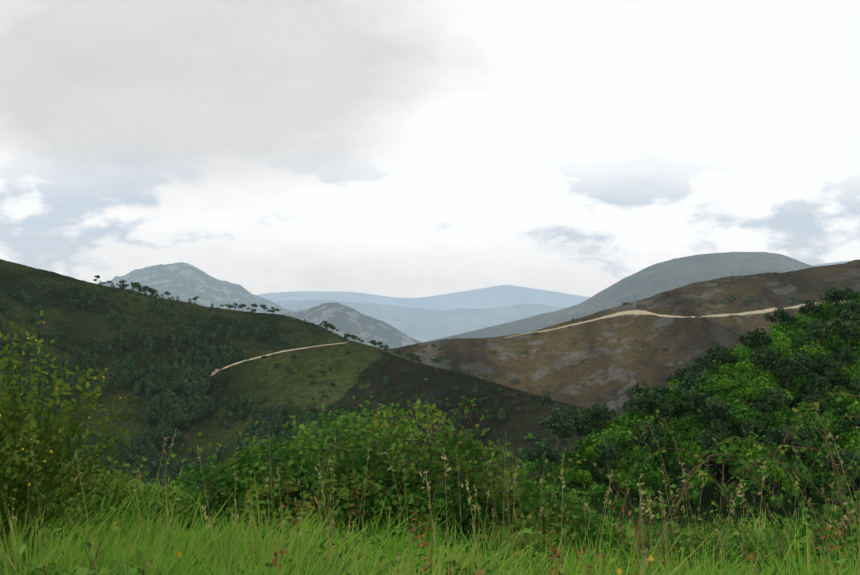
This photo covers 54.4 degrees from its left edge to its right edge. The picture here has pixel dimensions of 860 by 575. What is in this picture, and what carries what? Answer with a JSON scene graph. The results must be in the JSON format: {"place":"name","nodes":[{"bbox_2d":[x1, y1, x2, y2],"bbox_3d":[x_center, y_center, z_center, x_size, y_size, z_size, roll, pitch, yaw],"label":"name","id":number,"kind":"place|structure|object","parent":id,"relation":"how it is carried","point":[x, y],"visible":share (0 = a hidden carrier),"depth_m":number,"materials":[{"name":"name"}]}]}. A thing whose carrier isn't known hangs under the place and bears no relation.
{"place":"outdoors","nodes":[
{"label":"outdoors","id":0,"kind":"place"},
{"bbox_2d":[0,252,859,534],"bbox_3d":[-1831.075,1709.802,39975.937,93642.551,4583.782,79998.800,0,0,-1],"label":"terrain","id":1,"kind":"structure","parent":0,"point":[469,330],"depth_m":1376.27,"materials":[{"name":"green plant"}]},
{"bbox_2d":[0,310,138,559],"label":"broom bush","id":2,"kind":"object","parent":1,"relation":"on","point":[16,474],"visible":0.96,"depth_m":6.16,"materials":[{"name":"green plant"}]},
{"bbox_2d":[5,425,238,529],"bbox_3d":[-4.555,2.211,9.413,4.700,2.105,2.595,0,0,-13],"label":"scrub","id":3,"kind":"object","parent":1,"relation":"on","point":[190,498],"visible":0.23,"depth_m":9.73,"materials":[{"name":"green plant"}]},
{"bbox_2d":[93,275,422,363],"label":"ridge pines","id":4,"kind":"object","parent":1,"relation":"on","point":[412,357],"visible":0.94,"depth_m":980.71,"materials":[{"name":"green plant"}]},
{"bbox_2d":[211,342,347,375],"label":"track","id":5,"kind":"structure","parent":1,"relation":"on","point":[215,372],"depth_m":820.47,"materials":[{"name":"beige soil"}]},
{"bbox_2d":[0,280,572,493],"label":"trees","id":6,"kind":"object","parent":1,"relation":"on","point":[195,407],"visible":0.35,"depth_m":712.22,"materials":[{"name":"green plant"}]},
{"bbox_2d":[113,509,653,573],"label":"flowers","id":7,"kind":"object","parent":1,"relation":"on","point":[618,570],"visible":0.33,"depth_m":5.26,"materials":[{"name":"plant"}]},
{"bbox_2d":[150,379,645,560],"bbox_3d":[-0.343,2.588,11.126,6.874,2.732,3.145,0,0,-1],"label":"bush","id":8,"kind":"object","parent":1,"relation":"on","point":[346,470],"visible":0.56,"depth_m":10.96,"materials":[{"name":"green plant"}]},
{"bbox_2d":[0,467,859,574],"bbox_3d":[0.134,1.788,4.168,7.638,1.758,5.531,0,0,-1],"label":"grass","id":9,"kind":"structure","parent":1,"relation":"on","point":[37,554],"depth_m":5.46,"materials":[{"name":"green plant"}]},
{"bbox_2d":[0,426,859,574],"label":"seed stalks","id":10,"kind":"object","parent":1,"relation":"on","point":[542,508],"visible":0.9,"depth_m":4.61,"materials":[{"name":"plant"}]},
{"bbox_2d":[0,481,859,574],"bbox_3d":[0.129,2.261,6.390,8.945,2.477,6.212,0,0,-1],"label":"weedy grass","id":11,"kind":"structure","parent":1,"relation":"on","point":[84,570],"depth_m":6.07,"materials":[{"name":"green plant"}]},
{"bbox_2d":[36,422,844,561],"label":"tall dry stalks","id":12,"kind":"object","parent":1,"relation":"on","point":[507,498],"visible":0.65,"depth_m":9.10,"materials":[{"name":"plant"}]},
{"bbox_2d":[43,445,854,565],"bbox_3d":[0.569,3.364,12.469,14.491,3.182,6.722,0,0,-1],"label":"weed band","id":13,"kind":"object","parent":1,"relation":"on","point":[567,539],"visible":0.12,"depth_m":9.89,"materials":[{"name":"green plant"}]},
{"bbox_2d":[184,293,821,468],"bbox_3d":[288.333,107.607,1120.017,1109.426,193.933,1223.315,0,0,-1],"label":"hill scrub","id":14,"kind":"object","parent":1,"relation":"on","point":[455,388],"visible":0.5,"depth_m":783.66,"materials":[{"name":"green plant"}]},
{"bbox_2d":[385,276,732,405],"bbox_3d":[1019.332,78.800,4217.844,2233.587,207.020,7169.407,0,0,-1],"label":"trees","id":15,"kind":"object","parent":1,"relation":"on","point":[436,360],"visible":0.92,"depth_m":709.96,"materials":[{"name":"green plant"}]},
{"bbox_2d":[272,480,859,574],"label":"dry weeds","id":16,"kind":"object","parent":1,"relation":"on","point":[556,552],"visible":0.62,"depth_m":5.89,"materials":[{"name":"plant"}]},
{"bbox_2d":[506,300,848,337],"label":"track","id":17,"kind":"structure","parent":1,"relation":"on","point":[637,312],"depth_m":1591.20,"materials":[{"name":"beige soil"}]},
{"bbox_2d":[518,287,859,506],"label":"slope pines","id":18,"kind":"object","parent":1,"relation":"on","point":[589,420],"visible":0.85,"depth_m":180.31,"materials":[{"name":"green plant"}]},
{"bbox_2d":[520,313,859,512],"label":"slope scrub","id":19,"kind":"object","parent":1,"relation":"on","point":[580,474],"visible":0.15,"depth_m":162.25,"materials":[{"name":"green plant"}]},
{"bbox_2d":[521,290,859,505],"bbox_3d":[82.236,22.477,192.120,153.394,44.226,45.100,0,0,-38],"label":"broadleaf tree","id":20,"kind":"object","parent":1,"relation":"on","point":[750,381],"visible":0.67,"depth_m":178.35,"materials":[{"name":"green plant"}]},
{"bbox_2d":[531,386,859,574],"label":"bramble","id":21,"kind":"object","parent":1,"relation":"on","point":[779,535],"visible":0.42,"depth_m":8.66,"materials":[{"name":"green plant"}]},
{"bbox_2d":[636,287,845,431],"bbox_3d":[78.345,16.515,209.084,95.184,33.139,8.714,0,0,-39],"label":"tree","id":22,"kind":"object","parent":1,"relation":"on","point":[783,316],"visible":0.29,"depth_m":220.38,"materials":[{"name":"green plant"}]},
{"bbox_2d":[0,0,859,297],"label":"sky","id":23,"kind":"structure","parent":0,"point":[390,148],"materials":[{"name":"white"}]}
]}

